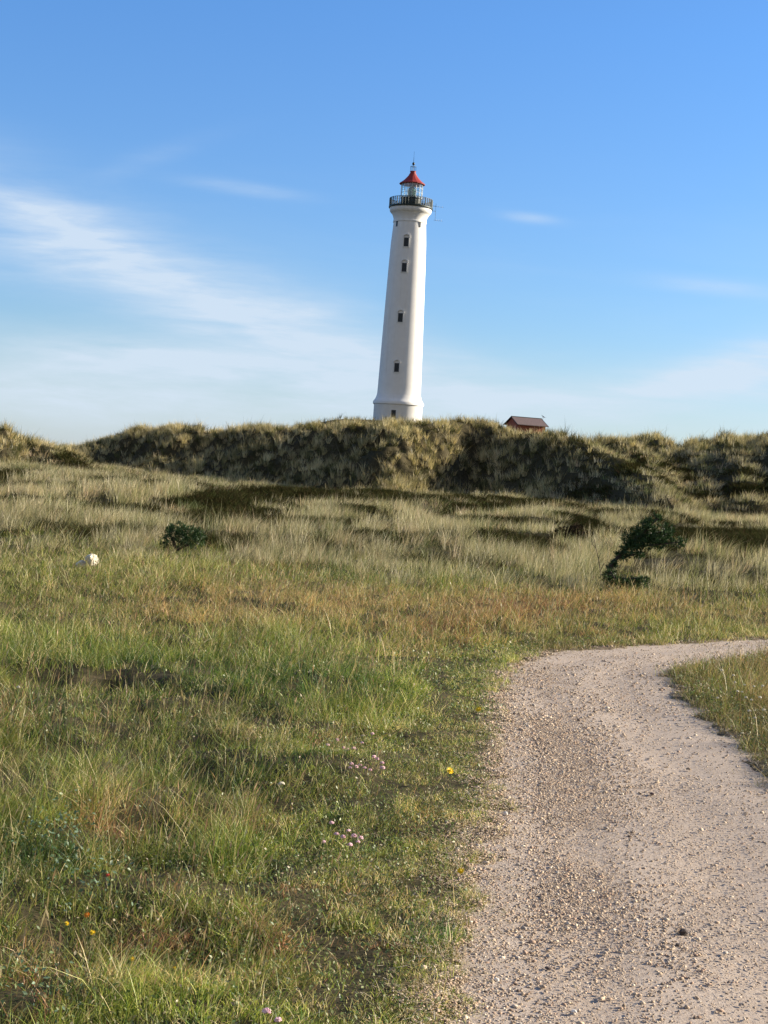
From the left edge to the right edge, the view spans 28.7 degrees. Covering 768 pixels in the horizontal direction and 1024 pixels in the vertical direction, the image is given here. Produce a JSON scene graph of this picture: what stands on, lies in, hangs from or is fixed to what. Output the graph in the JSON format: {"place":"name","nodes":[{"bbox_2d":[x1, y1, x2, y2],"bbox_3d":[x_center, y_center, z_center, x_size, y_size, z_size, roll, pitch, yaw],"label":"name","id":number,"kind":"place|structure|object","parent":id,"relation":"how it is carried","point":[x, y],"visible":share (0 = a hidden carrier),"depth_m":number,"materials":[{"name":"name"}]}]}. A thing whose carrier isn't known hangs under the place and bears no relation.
{"place":"outdoors","nodes":[
{"label":"outdoors","id":0,"kind":"place"},
{"bbox_2d":[0,419,767,1023],"bbox_3d":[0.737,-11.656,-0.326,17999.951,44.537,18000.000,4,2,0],"label":"ground","id":1,"kind":"structure","parent":0,"point":[128,675],"depth_m":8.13,"materials":[{"name":"green plant"}]},
{"bbox_2d":[75,554,98,567],"bbox_3d":[-3.748,0.622,18.948,0.289,0.201,0.211,3,2,-17],"label":"white stone","id":2,"kind":"object","parent":1,"relation":"on","point":[94,561],"visible":0.81,"depth_m":18.90,"materials":[{"name":"white stone"}]},
{"bbox_2d":[84,912,89,947],"bbox_3d":[-0.968,1.370,4.869,0.022,0.144,0.015,4,2,15],"label":"orange flower","id":3,"kind":"object","parent":1,"relation":"on","point":[86,915],"visible":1,"depth_m":4.87,"materials":[{"name":"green plant"}]},
{"bbox_2d":[90,930,94,955],"bbox_3d":[-0.921,1.385,4.727,0.021,0.139,0.014,3,2,-7],"label":"yellow flower","id":4,"kind":"object","parent":1,"relation":"on","point":[92,932],"visible":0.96,"depth_m":4.73,"materials":[{"name":"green plant"}]},
{"bbox_2d":[159,520,206,555],"bbox_3d":[-3.414,0.460,25.516,0.865,0.686,0.594,4,2,0],"label":"pine bush","id":5,"kind":"object","parent":1,"relation":"on","point":[171,529],"visible":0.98,"depth_m":25.44,"materials":[{"name":"green plant"}]},
{"bbox_2d":[262,1008,270,1023],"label":"thrift flower","id":6,"kind":"object","parent":1,"relation":"on","point":[266,1010],"visible":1,"depth_m":4.08,"materials":[{"name":"pink plant"}]},
{"bbox_2d":[274,1017,281,1023],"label":"thrift flower","id":7,"kind":"object","parent":1,"relation":"on","point":[277,1019],"visible":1,"depth_m":4.03,"materials":[{"name":"pink plant"}]},
{"bbox_2d":[278,782,284,812],"bbox_3d":[-0.472,1.316,6.820,0.029,0.181,0.026,3,2,-25],"label":"clover flower","id":8,"kind":"object","parent":1,"relation":"on","point":[281,783],"visible":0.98,"depth_m":6.81,"materials":[{"name":"beige plant"}]},
{"bbox_2d":[351,834,356,855],"bbox_3d":[-0.125,1.360,6.100,0.025,0.105,0.024,4,2,23],"label":"thrift flower","id":9,"kind":"object","parent":1,"relation":"on","point":[354,835],"visible":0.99,"depth_m":6.10,"materials":[{"name":"pink plant"}]},
{"bbox_2d":[0,424,767,608],"bbox_3d":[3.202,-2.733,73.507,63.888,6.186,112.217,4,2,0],"label":"marram grass","id":10,"kind":"structure","parent":1,"relation":"on","point":[578,559],"depth_m":34.33,"materials":[{"name":"plant"}]},
{"bbox_2d":[0,446,767,586],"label":"heather","id":11,"kind":"object","parent":1,"relation":"on","point":[750,538],"visible":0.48,"depth_m":49.58,"materials":[{"name":"plant"}]},
{"bbox_2d":[0,412,767,497],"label":"dune grass","id":12,"kind":"structure","parent":1,"relation":"on","point":[754,443],"depth_m":119.01,"materials":[{"name":"green plant"}]},
{"bbox_2d":[0,603,767,1023],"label":"leafy ground cover","id":13,"kind":"object","parent":1,"relation":"on","point":[452,675],"visible":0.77,"depth_m":6.29,"materials":[{"name":"green plant"}]},
{"bbox_2d":[0,535,767,1023],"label":"seed stalks","id":14,"kind":"object","parent":1,"relation":"on","point":[358,659],"visible":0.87,"depth_m":10.93,"materials":[{"name":"brown plant"}]},
{"bbox_2d":[0,416,767,516],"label":"dune undergrowth","id":15,"kind":"object","parent":1,"relation":"on","point":[440,473],"visible":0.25,"depth_m":111.32,"materials":[{"name":"green plant"}]},
{"bbox_2d":[373,162,443,421],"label":"lighthouse","id":16,"kind":"object","parent":1,"relation":"on","point":[399,384],"visible":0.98,"depth_m":222.69,"materials":[{"name":"paint"}]},
{"bbox_2d":[390,410,396,418],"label":"window","id":17,"kind":"structure","parent":16,"relation":"in","point":[393,412],"depth_m":222.03,"materials":[{"name":"glass"}]},
{"bbox_2d":[393,359,400,372],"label":"window","id":18,"kind":"structure","parent":16,"relation":"in","point":[396,369],"depth_m":222.30,"materials":[{"name":"glass"}]},
{"bbox_2d":[397,309,404,322],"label":"window","id":19,"kind":"structure","parent":16,"relation":"in","point":[400,316],"depth_m":222.30,"materials":[{"name":"glass"}]},
{"bbox_2d":[401,259,407,272],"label":"window","id":20,"kind":"structure","parent":16,"relation":"in","point":[403,265],"depth_m":222.24,"materials":[{"name":"glass"}]},
{"bbox_2d":[402,234,409,246],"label":"window","id":21,"kind":"structure","parent":16,"relation":"in","point":[405,240],"depth_m":222.30,"materials":[{"name":"glass"}]},
{"bbox_2d":[447,767,453,789],"bbox_3d":[0.330,1.340,7.508,0.041,0.124,0.028,3,2,-26],"label":"yellow flower","id":22,"kind":"object","parent":1,"relation":"on","point":[449,770],"visible":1,"depth_m":7.50,"materials":[{"name":"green plant"}]},
{"bbox_2d":[475,706,480,721],"bbox_3d":[0.593,1.301,9.480,0.041,0.143,0.028,4,2,21],"label":"yellow flower","id":23,"kind":"object","parent":1,"relation":"on","point":[478,709],"visible":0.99,"depth_m":9.48,"materials":[{"name":"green plant"}]},
{"bbox_2d":[504,416,548,433],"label":"hut","id":24,"kind":"object","parent":1,"relation":"on","point":[519,423],"visible":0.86,"depth_m":198.60,"materials":[{"name":"wood"}]},
{"bbox_2d":[553,522,594,538],"bbox_3d":[4.711,0.495,37.219,1.052,0.558,0.882,4,2,0],"label":"heather bush","id":25,"kind":"object","parent":1,"relation":"on","point":[573,528],"visible":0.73,"depth_m":37.17,"materials":[{"name":"brown plant"}]},
{"bbox_2d":[591,539,600,572],"bbox_3d":[3.460,0.815,24.433,0.240,0.770,0.018,4,2,0],"label":"dead sapling","id":26,"kind":"object","parent":1,"relation":"on","point":[597,555],"visible":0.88,"depth_m":24.43,"materials":[{"name":"brown wood"}]},
{"bbox_2d":[600,511,686,589],"bbox_3d":[3.938,0.637,22.806,1.300,1.335,0.667,4,2,0],"label":"dwarf pine","id":27,"kind":"object","parent":1,"relation":"on","point":[636,540],"visible":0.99,"depth_m":22.72,"materials":[{"name":"green plant"}]},
{"bbox_2d":[0,522,767,756],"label":"meadow grass","id":28,"kind":"structure","parent":0,"point":[39,648],"depth_m":14.19,"materials":[{"name":"green plant"}]},
{"bbox_2d":[0,0,767,445],"label":"sky","id":29,"kind":"structure","parent":0,"point":[196,218],"materials":[{"name":"blue"}]},
{"bbox_2d":[389,635,767,1023],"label":"path","id":30,"kind":"structure","parent":0,"point":[713,992],"depth_m":6.40,"materials":[{"name":"beige gravel"}]},
{"bbox_2d":[457,867,463,873],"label":"yellow flower","id":31,"kind":"object","parent":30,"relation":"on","point":[460,870],"visible":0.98,"depth_m":5.93,"materials":[{"name":"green plant"}]},
{"bbox_2d":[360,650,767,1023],"bbox_3d":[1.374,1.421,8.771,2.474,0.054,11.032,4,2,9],"label":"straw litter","id":32,"kind":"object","parent":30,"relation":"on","point":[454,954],"visible":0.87,"depth_m":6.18,"materials":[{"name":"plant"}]},
{"bbox_2d":[679,928,688,935],"bbox_3d":[1.077,1.511,5.393,0.036,0.024,0.026,3,2,-21],"label":"stone","id":33,"kind":"object","parent":30,"relation":"on","point":[683,932],"visible":1,"depth_m":5.38,"materials":[{"name":"grey stone"}]}
]}

